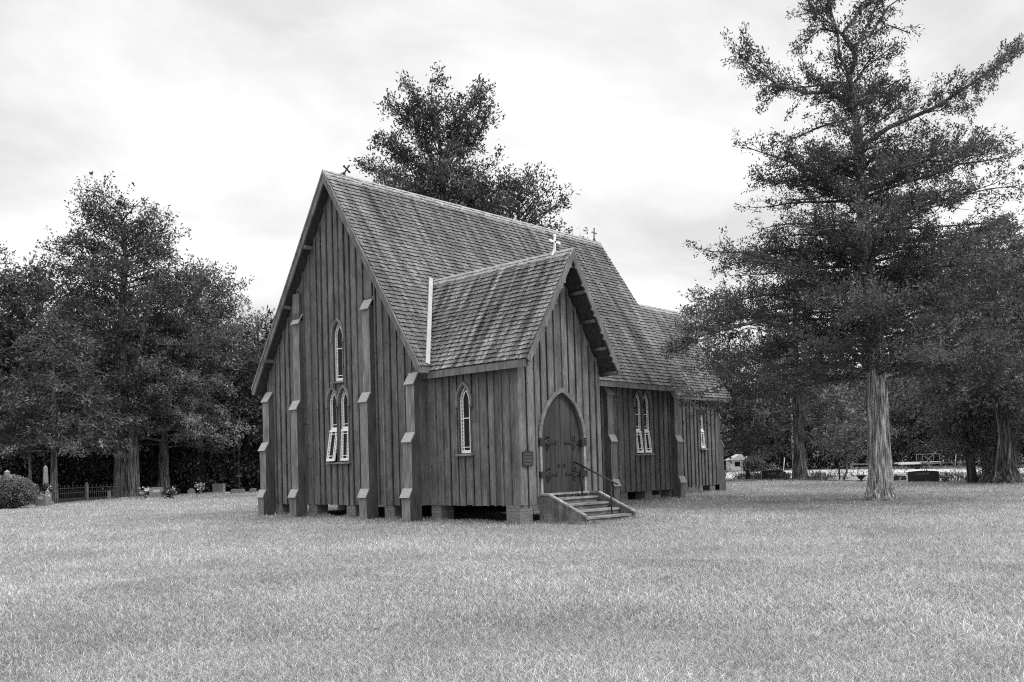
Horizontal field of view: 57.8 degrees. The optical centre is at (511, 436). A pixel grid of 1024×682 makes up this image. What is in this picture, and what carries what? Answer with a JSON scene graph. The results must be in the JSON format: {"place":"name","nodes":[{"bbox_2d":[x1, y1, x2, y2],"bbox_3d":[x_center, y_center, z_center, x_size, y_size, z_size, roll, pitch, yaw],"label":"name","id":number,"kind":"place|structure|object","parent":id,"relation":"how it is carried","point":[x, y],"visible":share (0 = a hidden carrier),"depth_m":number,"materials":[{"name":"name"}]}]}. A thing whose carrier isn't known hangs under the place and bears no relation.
{"place":"outdoors","nodes":[
{"label":"outdoors","id":0,"kind":"place"},
{"bbox_2d":[29,488,258,504],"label":"forest floor","id":1,"kind":"structure","parent":0,"point":[70,498],"depth_m":51.42,"materials":[{"name":"grey plant"}]},
{"bbox_2d":[0,403,51,481],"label":"young tree","id":2,"kind":"object","parent":1,"relation":"on","point":[30,470],"visible":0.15,"depth_m":52.44,"materials":[{"name":"grey plant"}]},
{"bbox_2d":[0,241,77,454],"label":"broadleaf tree","id":3,"kind":"object","parent":1,"relation":"on","point":[20,300],"visible":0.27,"depth_m":55.10,"materials":[{"name":"grey plant"}]},
{"bbox_2d":[0,317,89,484],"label":"woodland tree","id":4,"kind":"object","parent":1,"relation":"on","point":[3,334],"visible":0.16,"depth_m":54.42,"materials":[{"name":"grey plant"}]},
{"bbox_2d":[0,250,117,479],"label":"oak tree","id":5,"kind":"object","parent":1,"relation":"on","point":[39,268],"visible":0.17,"depth_m":56.91,"materials":[{"name":"grey plant"}]},
{"bbox_2d":[0,304,154,500],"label":"cedar tree","id":6,"kind":"object","parent":1,"relation":"on","point":[57,426],"visible":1,"depth_m":46.24,"materials":[{"name":"grey plant"}]},
{"bbox_2d":[35,481,122,502],"bbox_3d":[-21.995,2.838,47.414,0.150,1.042,6.644,-2,-2,12],"label":"iron fence","id":7,"kind":"object","parent":1,"relation":"on","point":[86,487],"visible":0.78,"depth_m":47.82,"materials":[{"name":"black metal"}]},
{"bbox_2d":[32,320,155,490],"bbox_3d":[-30.488,-2.616,65.696,12.528,14.553,10.484,0,-3,-44],"label":"woodland tree","id":8,"kind":"object","parent":1,"relation":"on","point":[95,387],"depth_m":64.59,"materials":[{"name":"black plant"}]},
{"bbox_2d":[74,395,114,495],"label":"young tree","id":9,"kind":"object","parent":1,"relation":"on","point":[98,434],"visible":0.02,"depth_m":57.34,"materials":[{"name":"grey plant"}]},
{"bbox_2d":[8,171,229,496],"bbox_3d":[-22.525,-5.548,53.452,11.564,18.621,11.168,-2,-2,0],"label":"oak tree","id":10,"kind":"object","parent":1,"relation":"on","point":[121,331],"visible":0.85,"depth_m":52.86,"materials":[{"name":"grey plant"}]},
{"bbox_2d":[62,332,178,494],"bbox_3d":[-26.425,-1.831,62.252,8.110,12.356,9.692,0,-2,-34],"label":"woodland tree","id":11,"kind":"object","parent":1,"relation":"on","point":[110,443],"visible":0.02,"depth_m":61.21,"materials":[{"name":"black plant"}]},
{"bbox_2d":[0,421,262,497],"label":"hedge","id":12,"kind":"object","parent":1,"relation":"on","point":[181,472],"visible":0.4,"depth_m":57.63,"materials":[{"name":"black plant"}]},
{"bbox_2d":[138,412,173,473],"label":"young tree","id":13,"kind":"object","parent":1,"relation":"on","point":[146,442],"visible":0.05,"depth_m":58.46,"materials":[{"name":"grey plant"}]},
{"bbox_2d":[139,394,176,486],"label":"young tree","id":14,"kind":"object","parent":1,"relation":"on","point":[152,448],"visible":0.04,"depth_m":57.86,"materials":[{"name":"grey plant"}]},
{"bbox_2d":[60,293,258,494],"bbox_3d":[-20.691,-2.597,56.322,10.582,12.792,11.484,-1,-2,-4],"label":"cedar tree","id":15,"kind":"object","parent":1,"relation":"on","point":[162,430],"visible":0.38,"depth_m":55.13,"materials":[{"name":"grey plant"}]},
{"bbox_2d":[140,412,191,445],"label":"young tree","id":16,"kind":"object","parent":1,"relation":"on","point":[170,433],"visible":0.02,"depth_m":58.52,"materials":[{"name":"black plant"}]},
{"bbox_2d":[127,249,262,492],"bbox_3d":[-20.078,-4.069,59.441,9.562,15.917,10.144,-2,-2,15],"label":"broadleaf tree","id":17,"kind":"object","parent":1,"relation":"on","point":[211,312],"visible":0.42,"depth_m":58.74,"materials":[{"name":"grey plant"}]},
{"bbox_2d":[155,367,255,489],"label":"woodland tree","id":18,"kind":"object","parent":1,"relation":"on","point":[211,439],"visible":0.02,"depth_m":64.22,"materials":[{"name":"grey plant"}]},
{"bbox_2d":[172,299,264,486],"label":"woodland tree","id":19,"kind":"object","parent":1,"relation":"on","point":[219,320],"depth_m":71.87,"materials":[{"name":"grey plant"}]},
{"bbox_2d":[204,393,262,488],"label":"young tree","id":20,"kind":"object","parent":1,"relation":"on","point":[254,400],"visible":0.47,"depth_m":59.59,"materials":[{"name":"grey plant"}]},
{"bbox_2d":[206,384,262,488],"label":"young tree","id":21,"kind":"object","parent":1,"relation":"on","point":[250,392],"visible":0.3,"depth_m":60.16,"materials":[{"name":"grey plant"}]},
{"bbox_2d":[211,306,271,488],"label":"broadleaf tree","id":22,"kind":"object","parent":1,"relation":"on","point":[256,323],"visible":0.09,"depth_m":65.82,"materials":[{"name":"grey plant"}]},
{"bbox_2d":[211,305,274,487],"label":"woodland tree","id":23,"kind":"object","parent":1,"relation":"on","point":[253,440],"visible":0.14,"depth_m":60.31,"materials":[{"name":"black plant"}]},
{"bbox_2d":[0,456,1023,681],"bbox_3d":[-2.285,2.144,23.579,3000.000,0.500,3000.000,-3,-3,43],"label":"lawn","id":24,"kind":"structure","parent":0,"point":[497,513],"depth_m":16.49,"materials":[{"name":"grey plant"}]},
{"bbox_2d":[0,474,37,508],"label":"bush","id":25,"kind":"object","parent":24,"relation":"on","point":[16,491],"visible":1,"depth_m":37.88,"materials":[{"name":"grey plant"}]},
{"bbox_2d":[36,495,47,506],"bbox_3d":[-20.128,2.721,39.699,0.440,0.500,0.208,-2,-2,2],"label":"gravestone","id":26,"kind":"object","parent":24,"relation":"on","point":[41,500],"visible":0.93,"depth_m":39.60,"materials":[{"name":"grey stone"}]},
{"bbox_2d":[36,482,53,504],"bbox_3d":[-20.550,2.549,40.782,0.667,1.157,0.509,-2,-2,15],"label":"flower stand","id":27,"kind":"object","parent":24,"relation":"on","point":[43,488],"visible":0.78,"depth_m":40.76,"materials":[{"name":"grey plant"}]},
{"bbox_2d":[40,465,53,504],"bbox_3d":[-20.927,2.207,41.601,0.500,1.880,0.500,0,-3,-44],"label":"obelisk","id":28,"kind":"object","parent":24,"relation":"on","point":[45,477],"visible":0.55,"depth_m":41.55,"materials":[{"name":"grey stone"}]},
{"bbox_2d":[107,490,110,498],"bbox_3d":[-21.196,3.047,48.784,0.170,0.450,0.150,-1,-2,-24],"label":"marker stone","id":29,"kind":"object","parent":24,"relation":"on","point":[108,494],"visible":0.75,"depth_m":48.71,"materials":[{"name":"grey stone"}]},
{"bbox_2d":[138,486,148,498],"bbox_3d":[-18.349,2.806,46.544,0.558,0.677,0.737,-3,-3,43],"label":"flower arrangement","id":30,"kind":"object","parent":24,"relation":"on","point":[146,492],"visible":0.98,"depth_m":46.45,"materials":[{"name":"white plant"}]},
{"bbox_2d":[149,487,166,498],"bbox_3d":[-17.823,2.859,46.503,0.950,0.700,0.420,-1,-2,-21],"label":"gravestone","id":31,"kind":"object","parent":24,"relation":"on","point":[154,492],"visible":0.88,"depth_m":46.40,"materials":[{"name":"stone"}]},
{"bbox_2d":[161,485,180,498],"bbox_3d":[-17.132,2.827,46.551,0.995,0.915,0.721,-1,-2,-26],"label":"flower arrangement","id":32,"kind":"object","parent":24,"relation":"on","point":[170,492],"visible":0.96,"depth_m":46.50,"materials":[{"name":"white plant"}]},
{"bbox_2d":[187,488,195,494],"bbox_3d":[-18.717,3.232,54.116,0.500,0.480,0.300,-1,-2,-19],"label":"gravestone","id":33,"kind":"object","parent":24,"relation":"on","point":[191,491],"visible":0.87,"depth_m":54.05,"materials":[{"name":"stone"}]},
{"bbox_2d":[194,482,204,493],"bbox_3d":[-18.293,2.949,54.339,0.641,0.877,0.726,-1,-2,-21],"label":"flower arrangement","id":34,"kind":"object","parent":24,"relation":"on","point":[200,485],"visible":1,"depth_m":54.25,"materials":[{"name":"white plant"}]},
{"bbox_2d":[208,484,229,493],"bbox_3d":[-17.657,3.158,55.860,1.150,0.680,0.600,-2,-2,11],"label":"gravestone","id":35,"kind":"object","parent":24,"relation":"on","point":[218,488],"visible":0.73,"depth_m":55.71,"materials":[{"name":"stone"}]},
{"bbox_2d":[348,61,527,217],"bbox_3d":[-3.154,-7.667,44.096,8.493,21.212,7.934,-3,-3,43],"label":"broadleaf tree","id":36,"kind":"object","parent":24,"relation":"on","point":[464,189],"visible":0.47,"depth_m":43.88,"materials":[{"name":"grey plant"}]},
{"bbox_2d":[251,165,730,524],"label":"church","id":37,"kind":"structure","parent":24,"relation":"on","point":[442,358],"depth_m":25.42,"materials":[{"name":"grey wood"}]},
{"bbox_2d":[330,318,344,383],"bbox_3d":[-4.856,-2.424,25.998,0.622,1.840,0.220,-3,-3,43],"label":"window","id":38,"kind":"structure","parent":37,"relation":"in","point":[336,336],"depth_m":26.09,"materials":[{"name":"white wood"}]},
{"bbox_2d":[325,386,351,463],"bbox_3d":[-4.851,-0.347,25.954,1.091,2.207,0.277,-3,-3,43],"label":"window","id":39,"kind":"structure","parent":37,"relation":"in","point":[331,400],"depth_m":26.16,"materials":[{"name":"white wood"}]},
{"bbox_2d":[336,384,349,461],"bbox_3d":[-4.629,-0.390,25.805,0.582,2.142,0.195,-3,-3,43],"label":"window","id":40,"kind":"structure","parent":37,"relation":"in","point":[343,398],"depth_m":25.84,"materials":[{"name":"white wood"}]},
{"bbox_2d":[454,381,473,455],"bbox_3d":[-1.151,-0.452,22.892,0.602,1.847,0.220,-3,-3,43],"label":"window","id":41,"kind":"structure","parent":37,"relation":"in","point":[463,398],"depth_m":22.97,"materials":[{"name":"white wood"}]},
{"bbox_2d":[538,395,561,492],"bbox_3d":[0.915,0.126,22.477,0.157,2.460,0.900,-3,-3,43],"label":"door","id":42,"kind":"structure","parent":37,"relation":"in","point":[550,441],"depth_m":22.58,"materials":[{"name":"grey wood"}]},
{"bbox_2d":[559,393,587,491],"bbox_3d":[1.526,0.131,23.138,0.157,2.460,0.900,-3,-3,43],"label":"door","id":43,"kind":"structure","parent":37,"relation":"in","point":[570,442],"depth_m":23.09,"materials":[{"name":"grey wood"}]},
{"bbox_2d":[633,389,654,454],"bbox_3d":[4.343,-0.484,30.952,0.230,2.197,1.041,-3,-3,43],"label":"window","id":44,"kind":"structure","parent":37,"relation":"in","point":[638,401],"depth_m":30.83,"materials":[{"name":"white wood"}]},
{"bbox_2d":[642,390,651,452],"bbox_3d":[4.494,-0.515,31.140,0.200,2.132,0.562,-3,-3,43],"label":"window","id":45,"kind":"structure","parent":37,"relation":"in","point":[647,403],"depth_m":31.19,"materials":[{"name":"white wood"}]},
{"bbox_2d":[699,407,707,449],"bbox_3d":[7.388,-0.334,36.089,0.230,1.686,0.502,-3,-3,43],"label":"window","id":46,"kind":"structure","parent":37,"relation":"in","point":[702,422],"depth_m":36.12,"materials":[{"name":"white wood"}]},
{"bbox_2d":[469,161,587,237],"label":"broadleaf tree","id":47,"kind":"object","parent":24,"relation":"on","point":[529,209],"visible":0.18,"depth_m":45.84,"materials":[{"name":"grey plant"}]},
{"bbox_2d":[539,461,635,523],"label":"steps","id":48,"kind":"structure","parent":24,"relation":"on","point":[598,506],"depth_m":22.08,"materials":[{"name":"grey wood"}]},
{"bbox_2d":[682,308,735,435],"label":"broadleaf tree","id":49,"kind":"object","parent":24,"relation":"on","point":[705,342],"visible":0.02,"depth_m":45.71,"materials":[{"name":"grey plant"}]},
{"bbox_2d":[676,280,793,458],"bbox_3d":[11.216,-3.087,52.378,8.781,11.756,9.788,-3,-3,43],"label":"broadleaf tree","id":50,"kind":"object","parent":24,"relation":"on","point":[736,423],"visible":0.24,"depth_m":51.86,"materials":[{"name":"grey plant"}]},
{"bbox_2d":[726,454,746,471],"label":"shed","id":51,"kind":"structure","parent":24,"relation":"on","point":[735,464],"depth_m":90.97,"materials":[{"name":"stone"}]},
{"bbox_2d":[746,470,749,478],"bbox_3d":[13.777,2.209,54.152,0.220,0.530,0.120,-2,-2,14],"label":"gravestone","id":52,"kind":"object","parent":24,"relation":"on","point":[747,474],"visible":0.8,"depth_m":54.09,"materials":[{"name":"stone"}]},
{"bbox_2d":[722,395,789,462],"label":"woodland tree","id":53,"kind":"object","parent":24,"relation":"on","point":[772,443],"visible":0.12,"depth_m":94.97,"materials":[{"name":"grey plant"}]},
{"bbox_2d":[761,470,783,479],"bbox_3d":[14.724,2.181,52.421,1.300,0.630,0.400,-2,-2,16],"label":"gravestone","id":54,"kind":"object","parent":24,"relation":"on","point":[764,473],"visible":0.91,"depth_m":52.39,"materials":[{"name":"grey stone"}]},
{"bbox_2d":[718,276,903,479],"bbox_3d":[15.775,-3.254,51.660,9.599,11.807,8.356,-2,-2,8],"label":"cedar tree","id":55,"kind":"object","parent":24,"relation":"on","point":[799,407],"visible":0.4,"depth_m":50.39,"materials":[{"name":"grey plant"}]},
{"bbox_2d":[655,0,1023,500],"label":"cedar tree","id":56,"kind":"object","parent":24,"relation":"on","point":[871,303],"visible":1,"depth_m":27.14,"materials":[{"name":"grey plant"}]},
{"bbox_2d":[811,417,867,479],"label":"sapling","id":57,"kind":"object","parent":24,"relation":"on","point":[842,448],"visible":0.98,"depth_m":45.65,"materials":[{"name":"grey plant"}]},
{"bbox_2d":[856,475,865,480],"bbox_3d":[16.531,1.969,43.882,0.470,0.310,0.470,-3,-3,43],"label":"planter urn","id":58,"kind":"object","parent":24,"relation":"on","point":[860,477],"visible":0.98,"depth_m":43.76,"materials":[{"name":"stone"}]},
{"bbox_2d":[723,432,1023,470],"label":"hedgerow","id":59,"kind":"object","parent":24,"relation":"on","point":[903,453],"visible":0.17,"depth_m":87.88,"materials":[{"name":"grey plant"}]},
{"bbox_2d":[732,469,1023,481],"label":"weeds","id":60,"kind":"object","parent":24,"relation":"on","point":[818,474],"visible":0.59,"depth_m":48.40,"materials":[{"name":"grey plant"}]},
{"bbox_2d":[893,476,905,480],"bbox_3d":[17.983,1.966,42.977,0.660,0.350,0.400,-2,-2,23],"label":"gravestone","id":61,"kind":"object","parent":24,"relation":"on","point":[895,478],"visible":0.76,"depth_m":42.89,"materials":[{"name":"grey stone"}]},
{"bbox_2d":[908,471,938,481],"bbox_3d":[18.256,1.743,41.146,1.270,0.490,0.204,-2,-2,24],"label":"gravestone","id":62,"kind":"object","parent":24,"relation":"on","point":[920,476],"visible":1,"depth_m":41.05,"materials":[{"name":"stone"}]},
{"bbox_2d":[935,472,947,481],"bbox_3d":[18.798,1.762,40.484,0.594,0.456,0.445,-2,-2,19],"label":"flower arrangement","id":63,"kind":"object","parent":24,"relation":"on","point":[944,478],"visible":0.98,"depth_m":40.41,"materials":[{"name":"white plant"}]},
{"bbox_2d":[884,215,1023,483],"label":"tree","id":64,"kind":"object","parent":24,"relation":"on","point":[1000,459],"visible":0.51,"depth_m":37.29,"materials":[{"name":"grey plant"}]},
{"bbox_2d":[923,398,1014,482],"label":"tree","id":65,"kind":"object","parent":24,"relation":"on","point":[966,444],"visible":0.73,"depth_m":38.18,"materials":[{"name":"grey plant"}]},
{"bbox_2d":[0,0,1023,459],"label":"sky","id":66,"kind":"structure","parent":0,"point":[229,115],"materials":[{"name":"white"}]},
{"bbox_2d":[725,466,1023,480],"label":"field","id":67,"kind":"structure","parent":0,"point":[865,473],"depth_m":61.39,"materials":[{"name":"grey plant"}]},
{"bbox_2d":[718,411,738,470],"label":"woodland tree","id":68,"kind":"object","parent":67,"relation":"on","point":[726,439],"visible":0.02,"depth_m":98.52,"materials":[{"name":"grey plant"}]},
{"bbox_2d":[720,402,737,472],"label":"woodland tree","id":69,"kind":"object","parent":67,"relation":"on","point":[721,438],"visible":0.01,"depth_m":81.05,"materials":[{"name":"grey plant"}]},
{"bbox_2d":[739,454,766,471],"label":"bush","id":70,"kind":"object","parent":67,"relation":"on","point":[753,463],"visible":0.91,"depth_m":85.43,"materials":[{"name":"grey plant"}]},
{"bbox_2d":[783,396,792,467],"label":"utility pole","id":71,"kind":"object","parent":67,"relation":"on","point":[791,435],"visible":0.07,"depth_m":83.99,"materials":[{"name":"grey wood"}]},
{"bbox_2d":[850,460,1023,469],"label":"rail fence","id":72,"kind":"object","parent":67,"relation":"on","point":[928,466],"visible":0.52,"depth_m":72.66,"materials":[{"name":"grey wood"}]},
{"bbox_2d":[893,238,1022,470],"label":"broadleaf tree","id":73,"kind":"object","parent":67,"relation":"on","point":[941,391],"visible":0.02,"depth_m":51.49,"materials":[{"name":"grey plant"}]},
{"bbox_2d":[983,273,1023,412],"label":"broadleaf tree","id":74,"kind":"object","parent":67,"relation":"on","point":[1009,312],"visible":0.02,"depth_m":46.35,"materials":[{"name":"grey plant"}]},
{"bbox_2d":[766,461,1023,469],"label":"ground","id":75,"kind":"structure","parent":0,"point":[896,468],"depth_m":84.91,"materials":[{"name":"grey plant"}]},
{"bbox_2d":[722,383,804,463],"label":"woodland tree","id":76,"kind":"object","parent":75,"relation":"on","point":[745,422],"visible":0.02,"depth_m":102.88,"materials":[{"name":"grey plant"}]},
{"bbox_2d":[747,366,817,469],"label":"woodland tree","id":77,"kind":"object","parent":75,"relation":"on","point":[807,428],"visible":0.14,"depth_m":93.84,"materials":[{"name":"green plant"}]},
{"bbox_2d":[784,370,856,465],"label":"woodland tree","id":78,"kind":"object","parent":75,"relation":"on","point":[817,407],"visible":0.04,"depth_m":101.58,"materials":[{"name":"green plant"}]},
{"bbox_2d":[804,382,865,468],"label":"woodland tree","id":79,"kind":"object","parent":75,"relation":"on","point":[816,417],"visible":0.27,"depth_m":91.11,"materials":[{"name":"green plant"}]},
{"bbox_2d":[805,362,902,466],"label":"woodland tree","id":80,"kind":"object","parent":75,"relation":"on","point":[861,383],"visible":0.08,"depth_m":96.17,"materials":[{"name":"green plant"}]},
{"bbox_2d":[854,353,942,462],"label":"woodland tree","id":81,"kind":"object","parent":75,"relation":"on","point":[892,386],"depth_m":102.28,"materials":[{"name":"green plant"}]},
{"bbox_2d":[856,364,945,465],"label":"woodland tree","id":82,"kind":"object","parent":75,"relation":"on","point":[896,412],"visible":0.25,"depth_m":88.54,"materials":[{"name":"grey plant"}]},
{"bbox_2d":[892,451,940,468],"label":"trailer","id":83,"kind":"object","parent":75,"relation":"on","point":[905,463],"visible":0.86,"depth_m":73.39,"materials":[{"name":"metal"}]},
{"bbox_2d":[893,380,952,460],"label":"woodland tree","id":84,"kind":"object","parent":75,"relation":"on","point":[907,417],"visible":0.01,"depth_m":94.20,"materials":[{"name":"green plant"}]},
{"bbox_2d":[894,393,976,465],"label":"woodland tree","id":85,"kind":"object","parent":75,"relation":"on","point":[918,407],"visible":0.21,"depth_m":86.89,"materials":[{"name":"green plant"}]},
{"bbox_2d":[1010,396,1023,454],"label":"woodland tree","id":86,"kind":"object","parent":75,"relation":"on","point":[1020,430],"visible":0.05,"depth_m":80.42,"materials":[{"name":"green plant"}]}
]}

